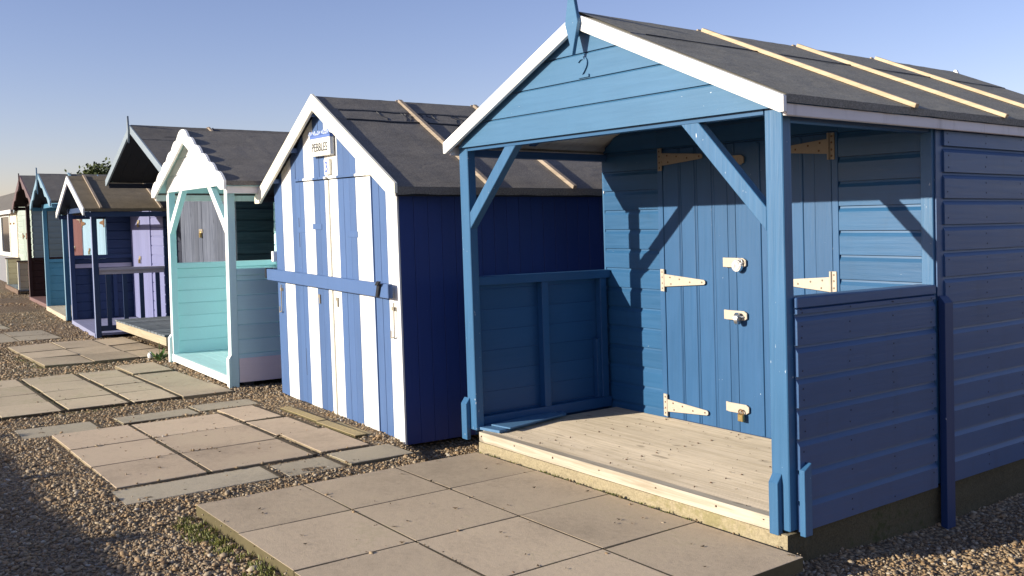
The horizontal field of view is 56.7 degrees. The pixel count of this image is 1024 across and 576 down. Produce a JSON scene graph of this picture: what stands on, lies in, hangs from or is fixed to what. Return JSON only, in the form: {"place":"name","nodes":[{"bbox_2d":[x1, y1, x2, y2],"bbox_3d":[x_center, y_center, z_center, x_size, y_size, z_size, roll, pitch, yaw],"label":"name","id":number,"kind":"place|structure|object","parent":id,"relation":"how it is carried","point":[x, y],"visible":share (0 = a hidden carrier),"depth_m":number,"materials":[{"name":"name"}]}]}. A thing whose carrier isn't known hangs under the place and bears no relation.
{"place":"outdoors","nodes":[
{"label":"outdoors","id":0,"kind":"place"},
{"bbox_2d":[0,324,62,342],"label":"paved path","id":1,"kind":"structure","parent":0,"point":[28,336],"depth_m":13.38,"materials":[{"name":"beige concrete"}]},
{"bbox_2d":[8,337,168,367],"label":"paved path","id":2,"kind":"structure","parent":0,"point":[63,354],"depth_m":11.36,"materials":[{"name":"beige concrete"}]},
{"bbox_2d":[0,362,232,420],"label":"paved path","id":3,"kind":"structure","parent":0,"point":[19,399],"depth_m":8.66,"materials":[{"name":"beige concrete"}]},
{"bbox_2d":[52,405,368,488],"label":"paved path","id":4,"kind":"structure","parent":0,"point":[112,462],"depth_m":6.46,"materials":[{"name":"beige concrete"}]},
{"bbox_2d":[14,399,412,504],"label":"paved path","id":5,"kind":"structure","parent":0,"point":[372,454],"depth_m":5.98,"materials":[{"name":"grey concrete"}]},
{"bbox_2d":[196,452,802,575],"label":"paved path","id":6,"kind":"structure","parent":0,"point":[579,532],"depth_m":4.50,"materials":[{"name":"grey concrete"}]},
{"bbox_2d":[0,280,1023,575],"bbox_3d":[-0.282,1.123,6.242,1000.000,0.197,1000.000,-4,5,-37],"label":"ground","id":7,"kind":"structure","parent":0,"point":[962,522],"depth_m":5.06,"materials":[{"name":"gravel"}]},
{"bbox_2d":[0,192,19,281],"bbox_3d":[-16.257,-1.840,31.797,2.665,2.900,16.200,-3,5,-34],"label":"beach hut","id":8,"kind":"object","parent":7,"relation":"on","point":[9,242],"visible":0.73,"depth_m":26.62,"materials":[{"name":"white paint"}]},
{"bbox_2d":[0,214,11,255],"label":"window frame","id":9,"kind":"structure","parent":8,"relation":"in","point":[4,215],"depth_m":26.47,"materials":[{"name":"white paint"}]},
{"bbox_2d":[2,217,9,251],"bbox_3d":[-14.200,-1.502,26.683,0.015,0.970,1.860,-3,5,-34],"label":"window","id":10,"kind":"structure","parent":8,"relation":"in","point":[5,220],"depth_m":26.73,"materials":[{"name":"grey glass"}]},
{"bbox_2d":[10,213,14,256],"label":"door","id":11,"kind":"structure","parent":8,"relation":"in","point":[11,214],"depth_m":25.46,"materials":[{"name":"beige paint"}]},
{"bbox_2d":[13,213,18,256],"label":"door","id":12,"kind":"structure","parent":8,"relation":"in","point":[15,225],"depth_m":24.84,"materials":[{"name":"beige paint"}]},
{"bbox_2d":[5,210,68,294],"bbox_3d":[-10.969,-1.287,23.548,2.684,2.682,3.238,-3,5,-33],"label":"beach hut","id":13,"kind":"object","parent":7,"relation":"on","point":[17,276],"visible":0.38,"depth_m":21.99,"materials":[{"name":"beige wood"}]},
{"bbox_2d":[22,218,27,259],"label":"door","id":14,"kind":"structure","parent":13,"relation":"in","point":[23,220],"depth_m":22.83,"materials":[{"name":"green paint"}]},
{"bbox_2d":[12,173,82,306],"bbox_3d":[-8.481,-0.967,19.575,2.918,2.730,3.217,-3,5,-33],"label":"beach hut","id":15,"kind":"object","parent":7,"relation":"on","point":[21,201],"visible":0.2,"depth_m":19.93,"materials":[{"name":"brown paint"}]},
{"bbox_2d":[67,219,75,254],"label":"door","id":16,"kind":"structure","parent":15,"relation":"in","point":[73,219],"depth_m":19.70,"materials":[{"name":"wood"}]},
{"bbox_2d":[74,219,81,254],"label":"door","id":17,"kind":"structure","parent":15,"relation":"in","point":[77,222],"depth_m":19.32,"materials":[{"name":"wood"}]},
{"bbox_2d":[30,168,106,320],"bbox_3d":[-6.866,-0.781,17.009,2.878,2.680,3.036,-3,5,-32],"label":"beach hut","id":18,"kind":"object","parent":7,"relation":"on","point":[47,191],"visible":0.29,"depth_m":16.85,"materials":[{"name":"teal paint"}]},
{"bbox_2d":[81,219,90,254],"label":"door","id":19,"kind":"structure","parent":18,"relation":"in","point":[84,222],"depth_m":17.34,"materials":[{"name":"wood"}]},
{"bbox_2d":[89,219,91,254],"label":"door","id":20,"kind":"structure","parent":18,"relation":"in","point":[89,219],"depth_m":16.93,"materials":[{"name":"wood"}]},
{"bbox_2d":[97,219,105,254],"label":"door","id":21,"kind":"structure","parent":18,"relation":"in","point":[100,222],"depth_m":15.95,"materials":[{"name":"wood"}]},
{"bbox_2d":[64,157,111,174],"bbox_3d":[-15.939,-2.926,36.837,2.983,4.298,3.819,-4,5,-37],"label":"tree","id":22,"kind":"object","parent":7,"relation":"on","point":[96,169],"visible":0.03,"depth_m":35.79,"materials":[{"name":"green plant"}]},
{"bbox_2d":[56,175,178,337],"bbox_3d":[-5.265,-0.510,14.610,2.806,2.418,3.076,-3,5,-32],"label":"beach hut","id":23,"kind":"object","parent":7,"relation":"on","point":[126,276],"visible":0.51,"depth_m":14.06,"materials":[{"name":"blue paint"}]},
{"bbox_2d":[131,211,141,317],"bbox_3d":[-5.946,-0.387,15.041,0.056,1.729,0.752,-3,5,-32],"label":"door","id":24,"kind":"structure","parent":23,"relation":"in","point":[135,221],"depth_m":15.09,"materials":[{"name":"purple paint"}]},
{"bbox_2d":[139,211,152,317],"bbox_3d":[-5.546,-0.352,14.431,0.024,1.729,0.752,-3,5,-32],"label":"door","id":25,"kind":"structure","parent":23,"relation":"in","point":[144,220],"depth_m":14.40,"materials":[{"name":"purple paint"}]},
{"bbox_2d":[0,292,279,387],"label":"shingle","id":26,"kind":"object","parent":7,"relation":"on","point":[84,368],"visible":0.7,"depth_m":10.65,"materials":[{"name":"gravel"}]},
{"bbox_2d":[149,345,166,360],"bbox_3d":[-3.950,0.716,10.598,0.220,0.223,0.232,-4,5,-37],"label":"weed","id":27,"kind":"object","parent":7,"relation":"on","point":[158,357],"visible":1,"depth_m":10.59,"materials":[{"name":"green plant"}]},
{"bbox_2d":[105,116,289,345],"bbox_3d":[-3.581,-0.680,12.500,2.718,2.995,2.858,-4,5,-35],"label":"beach hut","id":28,"kind":"object","parent":7,"relation":"on","point":[142,153],"visible":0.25,"depth_m":11.90,"materials":[{"name":"wood"}]},
{"bbox_2d":[180,201,202,262],"bbox_3d":[-4.261,-0.482,12.649,0.056,1.784,0.980,-4,5,-35],"label":"door","id":29,"kind":"structure","parent":28,"relation":"in","point":[191,214],"depth_m":12.63,"materials":[{"name":"wood"}]},
{"bbox_2d":[201,195,225,261],"bbox_3d":[-3.722,-0.440,11.912,0.024,1.784,0.927,-4,5,-35],"label":"door","id":30,"kind":"structure","parent":28,"relation":"in","point":[213,234],"depth_m":11.94,"materials":[{"name":"grey wood"}]},
{"bbox_2d":[151,129,288,388],"bbox_3d":[-2.145,-0.351,10.220,2.671,2.606,2.638,-3,5,-34],"label":"beach hut","id":31,"kind":"object","parent":7,"relation":"on","point":[225,322],"visible":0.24,"depth_m":9.33,"materials":[{"name":"white paint"}]},
{"bbox_2d":[280,406,372,438],"bbox_3d":[-1.422,1.032,7.226,0.190,0.076,1.340,-4,5,-37],"label":"stepping strip","id":32,"kind":"object","parent":7,"relation":"on","point":[346,429],"visible":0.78,"depth_m":7.05,"materials":[{"name":"wood"}]},
{"bbox_2d":[10,356,690,575],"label":"grass","id":33,"kind":"structure","parent":7,"relation":"on","point":[207,532],"depth_m":4.59,"materials":[{"name":"green plant"}]},
{"bbox_2d":[0,308,800,574],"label":"grit","id":34,"kind":"object","parent":7,"relation":"on","point":[353,511],"visible":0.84,"depth_m":6.10,"materials":[{"name":"gravel"}]},
{"bbox_2d":[254,94,604,444],"bbox_3d":[-0.490,-0.242,8.200,2.579,2.678,2.853,-3,5,-33],"label":"beach hut","id":35,"kind":"object","parent":7,"relation":"on","point":[364,195],"visible":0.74,"depth_m":7.05,"materials":[{"name":"blue wood"}]},
{"bbox_2d":[295,180,333,411],"bbox_3d":[-1.606,0.056,7.764,0.024,1.856,0.725,-3,5,-33],"label":"door","id":36,"kind":"structure","parent":35,"relation":"in","point":[311,216],"depth_m":7.75,"materials":[{"name":"white wood"}]},
{"bbox_2d":[329,176,380,430],"bbox_3d":[-1.181,0.102,7.125,0.024,1.857,0.806,-3,5,-33],"label":"door","id":37,"kind":"structure","parent":35,"relation":"in","point":[351,204],"depth_m":7.09,"materials":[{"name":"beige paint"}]},
{"bbox_2d":[443,0,1023,561],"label":"beach hut","id":38,"kind":"object","parent":7,"relation":"on","point":[807,282],"visible":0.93,"depth_m":5.23,"materials":[{"name":"wood"}]},
{"bbox_2d":[479,411,565,432],"bbox_3d":[0.127,0.887,6.368,0.214,0.028,0.768,3,5,44],"label":"loose board","id":39,"kind":"object","parent":38,"relation":"on","point":[508,425],"visible":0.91,"depth_m":6.25,"materials":[{"name":"blue wood"}]},
{"bbox_2d":[657,143,749,431],"bbox_3d":[1.209,-0.014,6.138,0.099,1.817,0.788,-4,5,-37],"label":"door","id":40,"kind":"structure","parent":38,"relation":"in","point":[699,275],"depth_m":6.17,"materials":[{"name":"blue paint"}]},
{"bbox_2d":[734,132,836,437],"bbox_3d":[1.612,0.017,5.652,0.037,1.811,0.746,-4,5,-37],"label":"door","id":41,"kind":"structure","parent":38,"relation":"in","point":[811,156],"depth_m":5.75,"materials":[{"name":"blue paint"}]},
{"bbox_2d":[0,0,1023,195],"label":"sky","id":42,"kind":"structure","parent":0,"point":[73,72],"materials":[{"name":"blue"}]}
]}

